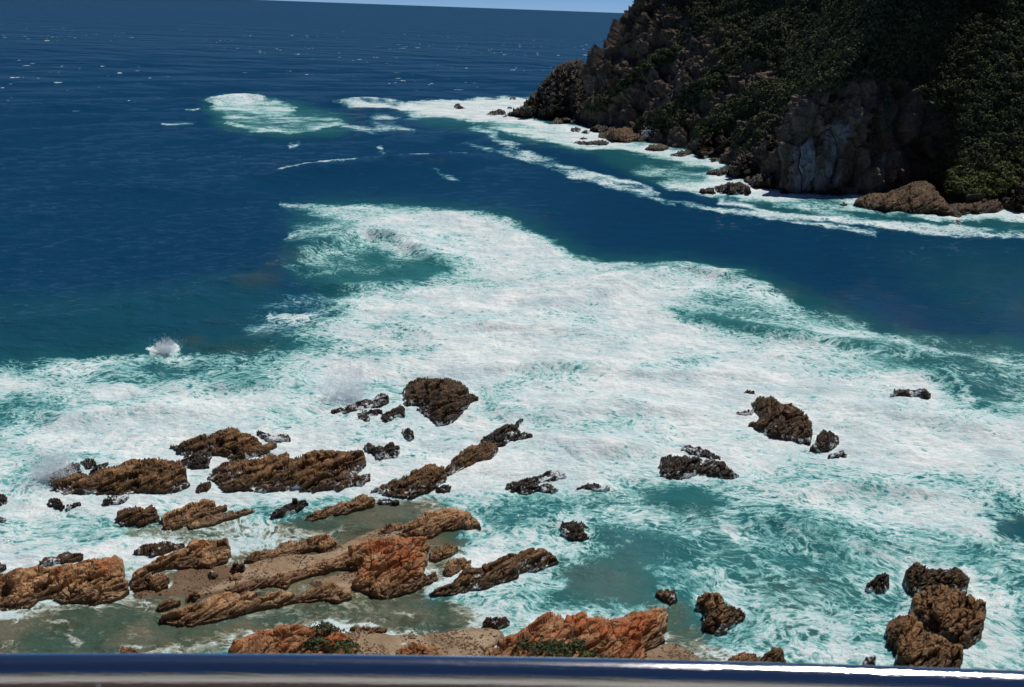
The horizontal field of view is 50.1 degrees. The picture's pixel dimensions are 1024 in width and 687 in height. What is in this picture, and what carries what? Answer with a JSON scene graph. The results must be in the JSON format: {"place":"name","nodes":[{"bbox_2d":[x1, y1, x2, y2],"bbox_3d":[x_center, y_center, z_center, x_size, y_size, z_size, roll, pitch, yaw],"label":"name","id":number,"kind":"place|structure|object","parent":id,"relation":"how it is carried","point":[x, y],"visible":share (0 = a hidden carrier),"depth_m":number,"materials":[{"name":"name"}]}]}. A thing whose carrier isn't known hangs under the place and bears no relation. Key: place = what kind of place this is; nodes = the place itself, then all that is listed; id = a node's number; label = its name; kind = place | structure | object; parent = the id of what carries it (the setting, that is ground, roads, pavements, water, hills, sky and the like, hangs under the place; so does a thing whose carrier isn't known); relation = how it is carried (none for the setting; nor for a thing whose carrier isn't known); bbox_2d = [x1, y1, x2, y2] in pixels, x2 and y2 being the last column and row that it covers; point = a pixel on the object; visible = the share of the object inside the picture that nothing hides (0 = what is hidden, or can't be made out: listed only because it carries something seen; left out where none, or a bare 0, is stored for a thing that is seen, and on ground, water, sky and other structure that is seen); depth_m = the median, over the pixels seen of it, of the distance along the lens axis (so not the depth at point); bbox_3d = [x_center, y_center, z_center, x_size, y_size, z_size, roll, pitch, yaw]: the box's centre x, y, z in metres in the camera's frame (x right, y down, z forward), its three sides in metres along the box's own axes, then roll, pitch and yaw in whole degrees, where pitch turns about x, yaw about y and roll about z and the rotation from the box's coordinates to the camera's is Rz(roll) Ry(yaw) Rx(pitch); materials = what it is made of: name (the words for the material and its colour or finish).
{"place":"outdoors","nodes":[
{"label":"outdoors","id":0,"kind":"place"},
{"bbox_2d":[133,529,699,659],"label":"sand","id":1,"kind":"structure","parent":0,"point":[394,642],"depth_m":76.87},
{"bbox_2d":[144,573,169,591],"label":"boulder","id":2,"kind":"object","parent":1,"relation":"on","point":[158,582],"visible":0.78,"depth_m":77.34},
{"bbox_2d":[157,598,180,611],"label":"rock ledge","id":3,"kind":"object","parent":1,"relation":"on","point":[166,604],"visible":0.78,"depth_m":74.89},
{"bbox_2d":[131,538,230,591],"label":"rock ledge","id":4,"kind":"object","parent":1,"relation":"on","point":[202,553],"visible":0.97,"depth_m":80.63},
{"bbox_2d":[188,589,200,600],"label":"boulder","id":5,"kind":"object","parent":1,"relation":"on","point":[195,595],"visible":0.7,"depth_m":75.91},
{"bbox_2d":[209,571,217,578],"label":"boulder","id":6,"kind":"object","parent":1,"relation":"on","point":[212,575],"visible":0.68,"depth_m":78.85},
{"bbox_2d":[230,573,240,580],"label":"boulder","id":7,"kind":"object","parent":1,"relation":"on","point":[235,576],"visible":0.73,"depth_m":78.46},
{"bbox_2d":[231,561,245,573],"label":"boulder","id":8,"kind":"object","parent":1,"relation":"on","point":[236,567],"visible":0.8,"depth_m":79.70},
{"bbox_2d":[159,582,351,626],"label":"rock ledge","id":9,"kind":"object","parent":1,"relation":"on","point":[227,605],"visible":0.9,"depth_m":75.09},
{"bbox_2d":[229,554,350,594],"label":"rock ledge","id":10,"kind":"object","parent":1,"relation":"on","point":[285,581],"visible":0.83,"depth_m":78.88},
{"bbox_2d":[244,534,338,562],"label":"rock ledge","id":11,"kind":"object","parent":1,"relation":"on","point":[325,543],"visible":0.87,"depth_m":83.17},
{"bbox_2d":[228,624,356,653],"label":"rock ledge","id":12,"kind":"object","parent":1,"relation":"on","point":[282,639],"visible":0.46,"depth_m":70.19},
{"bbox_2d":[298,634,329,652],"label":"shrub","id":13,"kind":"object","parent":12,"relation":"on","point":[317,641],"visible":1,"depth_m":69.78,"materials":[{"name":"green plant"}]},
{"bbox_2d":[308,620,346,634],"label":"shrub","id":14,"kind":"object","parent":12,"relation":"on","point":[327,625],"visible":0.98,"depth_m":71.30,"materials":[{"name":"green plant"}]},
{"bbox_2d":[328,637,360,653],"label":"shrub","id":15,"kind":"object","parent":12,"relation":"on","point":[350,644],"visible":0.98,"depth_m":69.43,"materials":[{"name":"green plant"}]},
{"bbox_2d":[350,625,386,633],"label":"rock ledge","id":16,"kind":"object","parent":1,"relation":"on","point":[377,629],"visible":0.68,"depth_m":72.86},
{"bbox_2d":[321,536,429,598],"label":"rock ledge","id":17,"kind":"object","parent":1,"relation":"on","point":[386,567],"visible":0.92,"depth_m":80.03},
{"bbox_2d":[135,530,699,659],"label":"shingle","id":18,"kind":"object","parent":1,"relation":"on","point":[409,636],"visible":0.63,"depth_m":72.77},
{"bbox_2d":[395,641,446,654],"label":"boulder","id":19,"kind":"object","parent":1,"relation":"on","point":[412,648],"visible":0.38,"depth_m":69.71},
{"bbox_2d":[373,507,480,538],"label":"rock ledge","id":20,"kind":"object","parent":1,"relation":"on","point":[428,524],"visible":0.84,"depth_m":87.56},
{"bbox_2d":[482,616,509,629],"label":"boulder","id":21,"kind":"object","parent":1,"relation":"on","point":[496,622],"visible":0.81,"depth_m":74.01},
{"bbox_2d":[480,607,667,658],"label":"rock ledge","id":22,"kind":"object","parent":1,"relation":"on","point":[634,634],"visible":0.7,"depth_m":72.13,"materials":[{"name":"stone"}]},
{"bbox_2d":[511,635,548,656],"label":"shrub","id":23,"kind":"object","parent":22,"relation":"on","point":[521,644],"visible":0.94,"depth_m":70.16,"materials":[{"name":"green plant"}]},
{"bbox_2d":[540,635,610,657],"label":"shrub","id":24,"kind":"object","parent":22,"relation":"on","point":[574,646],"visible":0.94,"depth_m":70.41,"materials":[{"name":"green plant"}]},
{"bbox_2d":[276,0,633,12],"label":"sky","id":25,"kind":"structure","parent":0,"point":[611,6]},
{"bbox_2d":[0,0,1023,670],"bbox_3d":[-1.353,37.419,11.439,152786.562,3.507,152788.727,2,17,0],"label":"sea water","id":26,"kind":"structure","parent":0,"point":[250,202],"depth_m":142.07,"materials":[{"name":"liquid"}]},
{"bbox_2d":[0,562,6,571],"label":"rock ledge","id":27,"kind":"object","parent":26,"relation":"in","point":[3,567],"visible":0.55,"depth_m":79.19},
{"bbox_2d":[0,494,7,505],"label":"sea rock","id":28,"kind":"object","parent":26,"relation":"in","point":[3,499],"visible":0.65,"depth_m":89.26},
{"bbox_2d":[7,434,97,487],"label":"sea spray","id":29,"kind":"object","parent":26,"relation":"on","point":[43,477],"visible":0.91,"depth_m":93.69,"materials":[{"name":"white"}]},
{"bbox_2d":[48,498,64,510],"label":"boulder","id":30,"kind":"object","parent":26,"relation":"in","point":[56,503],"visible":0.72,"depth_m":88.91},
{"bbox_2d":[39,551,83,565],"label":"rock ledge","id":31,"kind":"object","parent":26,"relation":"in","point":[65,557],"visible":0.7,"depth_m":80.56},
{"bbox_2d":[0,555,129,610],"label":"rock ledge","id":32,"kind":"object","parent":26,"relation":"in","point":[95,581],"visible":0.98,"depth_m":76.34,"materials":[{"name":"stone"}]},
{"bbox_2d":[49,462,81,485],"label":"sea spray","id":33,"kind":"object","parent":26,"relation":"in","point":[77,466],"visible":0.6,"depth_m":94.88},
{"bbox_2d":[66,502,80,510],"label":"sea rock","id":34,"kind":"object","parent":26,"relation":"in","point":[73,505],"visible":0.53,"depth_m":88.89,"materials":[{"name":"stone"}]},
{"bbox_2d":[80,458,96,468],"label":"sea rock","id":35,"kind":"object","parent":26,"relation":"in","point":[92,464],"visible":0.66,"depth_m":96.71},
{"bbox_2d":[90,462,108,475],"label":"sea rock","id":36,"kind":"object","parent":26,"relation":"in","point":[100,466],"visible":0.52,"depth_m":95.94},
{"bbox_2d":[103,494,129,505],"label":"sea rock","id":37,"kind":"object","parent":26,"relation":"in","point":[114,500],"visible":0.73,"depth_m":90.19,"materials":[{"name":"stone"}]},
{"bbox_2d":[53,457,189,494],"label":"sea rock","id":38,"kind":"object","parent":26,"relation":"in","point":[154,476],"visible":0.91,"depth_m":92.69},
{"bbox_2d":[120,646,138,652],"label":"boulder","id":39,"kind":"object","parent":26,"relation":"in","point":[123,649],"visible":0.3,"depth_m":69.07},
{"bbox_2d":[116,505,159,527],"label":"rock ledge","id":40,"kind":"object","parent":26,"relation":"in","point":[139,517],"visible":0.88,"depth_m":86.98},
{"bbox_2d":[134,541,184,556],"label":"rock ledge","id":41,"kind":"object","parent":26,"relation":"in","point":[154,549],"visible":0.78,"depth_m":82.38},
{"bbox_2d":[149,334,182,352],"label":"sea spray","id":42,"kind":"object","parent":26,"relation":"on","point":[167,348],"visible":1,"depth_m":128.91,"materials":[{"name":"white"}]},
{"bbox_2d":[161,498,226,530],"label":"rock ledge","id":43,"kind":"object","parent":26,"relation":"in","point":[184,516],"visible":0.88,"depth_m":87.76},
{"bbox_2d":[181,450,211,468],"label":"sea rock","id":44,"kind":"object","parent":26,"relation":"in","point":[199,460],"visible":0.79,"depth_m":98.02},
{"bbox_2d":[196,481,211,492],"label":"boulder","id":45,"kind":"object","parent":26,"relation":"in","point":[204,487],"visible":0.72,"depth_m":92.91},
{"bbox_2d":[187,508,254,529],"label":"rock ledge","id":46,"kind":"object","parent":26,"relation":"in","point":[212,520],"visible":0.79,"depth_m":87.61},
{"bbox_2d":[170,427,276,460],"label":"sea rock","id":47,"kind":"object","parent":26,"relation":"in","point":[232,443],"visible":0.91,"depth_m":100.87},
{"bbox_2d":[256,430,290,442],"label":"sea rock","id":48,"kind":"object","parent":26,"relation":"in","point":[279,438],"visible":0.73,"depth_m":104.14,"materials":[{"name":"stone"}]},
{"bbox_2d":[208,449,366,492],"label":"rock ledge","id":49,"kind":"object","parent":26,"relation":"in","point":[314,471],"visible":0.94,"depth_m":95.67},
{"bbox_2d":[270,499,308,519],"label":"rock ledge","id":50,"kind":"object","parent":26,"relation":"in","point":[287,509],"visible":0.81,"depth_m":89.55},
{"bbox_2d":[305,493,374,521],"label":"rock ledge","id":51,"kind":"object","parent":26,"relation":"in","point":[363,501],"visible":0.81,"depth_m":90.06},
{"bbox_2d":[302,333,398,402],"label":"sea spray","id":52,"kind":"object","parent":26,"relation":"on","point":[350,390],"visible":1,"depth_m":115.51,"materials":[{"name":"white"}]},
{"bbox_2d":[334,473,370,490],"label":"sea rock","id":53,"kind":"object","parent":26,"relation":"in","point":[359,480],"visible":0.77,"depth_m":95.05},
{"bbox_2d":[331,393,389,413],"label":"sea rock","id":54,"kind":"object","parent":26,"relation":"in","point":[380,400],"visible":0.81,"depth_m":113.36,"materials":[{"name":"stone"}]},
{"bbox_2d":[358,409,382,420],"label":"sea rock","id":55,"kind":"object","parent":26,"relation":"in","point":[363,415],"visible":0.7,"depth_m":110.82,"materials":[{"name":"stone"}]},
{"bbox_2d":[364,442,399,460],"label":"sea rock","id":56,"kind":"object","parent":26,"relation":"in","point":[389,450],"visible":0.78,"depth_m":101.63,"materials":[{"name":"stone"}]},
{"bbox_2d":[377,498,399,505],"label":"sea rock","id":57,"kind":"object","parent":26,"relation":"in","point":[388,501],"visible":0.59,"depth_m":91.67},
{"bbox_2d":[381,404,404,421],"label":"sea rock","id":58,"kind":"object","parent":26,"relation":"in","point":[393,413],"visible":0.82,"depth_m":110.95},
{"bbox_2d":[402,428,413,440],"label":"boulder","id":59,"kind":"object","parent":26,"relation":"in","point":[408,433],"visible":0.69,"depth_m":105.90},
{"bbox_2d":[371,464,446,499],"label":"rock ledge","id":60,"kind":"object","parent":26,"relation":"in","point":[425,479],"visible":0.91,"depth_m":94.58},
{"bbox_2d":[401,572,438,593],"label":"rock ledge","id":61,"kind":"object","parent":26,"relation":"in","point":[431,578],"visible":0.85,"depth_m":79.13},
{"bbox_2d":[403,376,478,425],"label":"sea rock","id":62,"kind":"object","parent":26,"relation":"in","point":[443,402],"visible":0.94,"depth_m":114.37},
{"bbox_2d":[429,542,457,561],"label":"rock ledge","id":63,"kind":"object","parent":26,"relation":"in","point":[440,552],"visible":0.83,"depth_m":83.19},
{"bbox_2d":[436,485,450,492],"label":"sea rock","id":64,"kind":"object","parent":26,"relation":"in","point":[444,489],"visible":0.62,"depth_m":94.27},
{"bbox_2d":[444,557,470,576],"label":"rock ledge","id":65,"kind":"object","parent":26,"relation":"in","point":[453,567],"visible":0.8,"depth_m":81.13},
{"bbox_2d":[453,103,465,108],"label":"sea rock","id":66,"kind":"object","parent":26,"relation":"in","point":[457,106],"visible":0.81,"depth_m":451.05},
{"bbox_2d":[445,442,498,475],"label":"rock ledge","id":67,"kind":"object","parent":26,"relation":"in","point":[469,455],"visible":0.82,"depth_m":100.72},
{"bbox_2d":[429,547,558,596],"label":"rock ledge","id":68,"kind":"object","parent":26,"relation":"in","point":[509,567],"visible":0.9,"depth_m":80.44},
{"bbox_2d":[487,109,505,114],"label":"sea rock","id":69,"kind":"object","parent":26,"relation":"in","point":[499,112],"visible":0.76,"depth_m":431.21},
{"bbox_2d":[480,418,532,446],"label":"sea rock","id":70,"kind":"object","parent":26,"relation":"in","point":[503,435],"visible":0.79,"depth_m":106.36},
{"bbox_2d":[506,470,565,494],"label":"sea rock","id":71,"kind":"object","parent":26,"relation":"in","point":[527,486],"visible":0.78,"depth_m":95.37,"materials":[{"name":"stone"}]},
{"bbox_2d":[549,117,575,123],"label":"rock ledge","id":72,"kind":"object","parent":26,"relation":"in","point":[565,120],"visible":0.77,"depth_m":405.16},
{"bbox_2d":[560,520,588,541],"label":"sea rock","id":73,"kind":"object","parent":26,"relation":"in","point":[572,530],"visible":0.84,"depth_m":87.14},
{"bbox_2d":[571,127,580,131],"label":"sea rock","id":74,"kind":"object","parent":26,"relation":"in","point":[576,129],"visible":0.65,"depth_m":381.91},
{"bbox_2d":[573,139,608,145],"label":"rock ledge","id":75,"kind":"object","parent":26,"relation":"in","point":[602,142],"visible":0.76,"depth_m":343.66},
{"bbox_2d":[577,482,609,491],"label":"sea rock","id":76,"kind":"object","parent":26,"relation":"in","point":[596,487],"visible":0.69,"depth_m":95.70,"materials":[{"name":"stone"}]},
{"bbox_2d":[589,124,616,132],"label":"rock ledge","id":77,"kind":"object","parent":26,"relation":"in","point":[598,128],"visible":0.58,"depth_m":383.39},
{"bbox_2d":[598,127,651,142],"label":"rock ledge","id":78,"kind":"object","parent":26,"relation":"in","point":[625,135],"visible":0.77,"depth_m":356.75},
{"bbox_2d":[641,127,652,139],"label":"sea spray","id":79,"kind":"object","parent":26,"relation":"on","point":[645,135],"visible":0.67,"depth_m":357.75,"materials":[{"name":"white"}]},
{"bbox_2d":[645,144,668,150],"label":"sea rock","id":80,"kind":"object","parent":26,"relation":"in","point":[657,147],"visible":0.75,"depth_m":334.95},
{"bbox_2d":[656,588,676,604],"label":"sea rock","id":81,"kind":"object","parent":26,"relation":"in","point":[668,596],"visible":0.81,"depth_m":78.25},
{"bbox_2d":[670,150,692,156],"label":"sea rock","id":82,"kind":"object","parent":26,"relation":"in","point":[681,153],"visible":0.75,"depth_m":325.84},
{"bbox_2d":[659,454,738,479],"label":"sea rock","id":83,"kind":"object","parent":26,"relation":"in","point":[677,467],"visible":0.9,"depth_m":99.79,"materials":[{"name":"stone"}]},
{"bbox_2d":[681,445,720,459],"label":"sea rock","id":84,"kind":"object","parent":26,"relation":"in","point":[698,451],"visible":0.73,"depth_m":104.37,"materials":[{"name":"stone"}]},
{"bbox_2d":[699,187,715,194],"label":"sea rock","id":85,"kind":"object","parent":26,"relation":"in","point":[709,190],"visible":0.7,"depth_m":257.79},
{"bbox_2d":[706,166,728,175],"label":"sea rock","id":86,"kind":"object","parent":26,"relation":"in","point":[722,171],"visible":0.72,"depth_m":289.30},
{"bbox_2d":[695,592,745,635],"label":"sea rock","id":87,"kind":"object","parent":26,"relation":"in","point":[720,617],"visible":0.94,"depth_m":75.70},
{"bbox_2d":[715,181,750,194],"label":"rock ledge","id":88,"kind":"object","parent":26,"relation":"in","point":[735,188],"visible":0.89,"depth_m":259.12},
{"bbox_2d":[736,409,753,415],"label":"sea rock","id":89,"kind":"object","parent":26,"relation":"in","point":[747,412],"visible":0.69,"depth_m":115.13,"materials":[{"name":"stone"}]},
{"bbox_2d":[728,651,764,661],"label":"boulder","id":90,"kind":"object","parent":26,"relation":"in","point":[746,657],"visible":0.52,"depth_m":70.72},
{"bbox_2d":[744,389,755,394],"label":"sea rock","id":91,"kind":"object","parent":26,"relation":"in","point":[750,392],"visible":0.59,"depth_m":121.35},
{"bbox_2d":[744,173,775,188],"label":"rock ledge","id":92,"kind":"object","parent":26,"relation":"in","point":[757,180],"visible":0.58,"depth_m":268.14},
{"bbox_2d":[761,647,785,662],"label":"boulder","id":93,"kind":"object","parent":26,"relation":"in","point":[773,654],"visible":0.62,"depth_m":70.84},
{"bbox_2d":[748,395,812,444],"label":"sea rock","id":94,"kind":"object","parent":26,"relation":"in","point":[780,421],"visible":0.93,"depth_m":111.31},
{"bbox_2d":[778,189,788,193],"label":"sea rock","id":95,"kind":"object","parent":26,"relation":"in","point":[783,191],"visible":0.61,"depth_m":261.80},
{"bbox_2d":[809,429,838,452],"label":"sea rock","id":96,"kind":"object","parent":26,"relation":"in","point":[826,441],"visible":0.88,"depth_m":107.42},
{"bbox_2d":[827,450,846,458],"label":"sea rock","id":97,"kind":"object","parent":26,"relation":"in","point":[839,454],"visible":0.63,"depth_m":105.05,"materials":[{"name":"stone"}]},
{"bbox_2d":[862,655,875,664],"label":"sea rock","id":98,"kind":"object","parent":26,"relation":"in","point":[871,660],"visible":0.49,"depth_m":71.03,"materials":[{"name":"stone"}]},
{"bbox_2d":[865,572,888,593],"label":"sea rock","id":99,"kind":"object","parent":26,"relation":"in","point":[878,584],"visible":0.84,"depth_m":80.62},
{"bbox_2d":[853,180,961,217],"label":"rock ledge","id":100,"kind":"object","parent":26,"relation":"in","point":[920,197],"visible":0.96,"depth_m":244.62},
{"bbox_2d":[890,388,930,398],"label":"sea rock","id":101,"kind":"object","parent":26,"relation":"in","point":[923,393],"visible":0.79,"depth_m":123.13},
{"bbox_2d":[884,612,963,667],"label":"sea rock","id":102,"kind":"object","parent":26,"relation":"in","point":[911,641],"visible":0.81,"depth_m":72.13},
{"bbox_2d":[904,562,969,596],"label":"sea rock","id":103,"kind":"object","parent":26,"relation":"in","point":[918,578],"visible":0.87,"depth_m":81.38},
{"bbox_2d":[910,584,985,647],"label":"sea rock","id":104,"kind":"object","parent":26,"relation":"in","point":[955,616],"visible":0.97,"depth_m":75.90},
{"bbox_2d":[952,220,962,224],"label":"sea rock","id":105,"kind":"object","parent":26,"relation":"in","point":[956,222],"visible":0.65,"depth_m":230.26,"materials":[{"name":"stone"}]},
{"bbox_2d":[949,198,1004,215],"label":"rock ledge","id":106,"kind":"object","parent":26,"relation":"in","point":[990,206],"visible":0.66,"depth_m":245.57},
{"bbox_2d":[503,58,585,121],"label":"promontory","id":107,"kind":"structure","parent":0,"point":[560,92],"depth_m":424.23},
{"bbox_2d":[571,0,1023,210],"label":"headland","id":108,"kind":"structure","parent":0,"point":[817,147],"depth_m":273.76,"materials":[{"name":"plant"}]},
{"bbox_2d":[695,129,730,157],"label":"crag","id":109,"kind":"structure","parent":108,"relation":"on","point":[706,150],"depth_m":323.41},
{"bbox_2d":[729,131,774,176],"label":"crag","id":110,"kind":"structure","parent":108,"relation":"on","point":[738,167],"depth_m":283.01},
{"bbox_2d":[578,0,1023,197],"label":"hillside scrub","id":111,"kind":"object","parent":108,"relation":"on","point":[823,20],"visible":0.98,"depth_m":277.39,"materials":[{"name":"green plant"}]},
{"bbox_2d":[1007,182,1023,211],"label":"crag","id":112,"kind":"structure","parent":108,"relation":"on","point":[1016,202],"depth_m":249.11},
{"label":"lookout terrace","id":113,"kind":"structure","parent":0,"visible":0},
{"bbox_2d":[0,653,1023,686],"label":"handrail","id":114,"kind":"object","parent":113,"relation":"on","point":[169,670],"visible":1,"depth_m":1.30,"materials":[{"name":"silver metal"}]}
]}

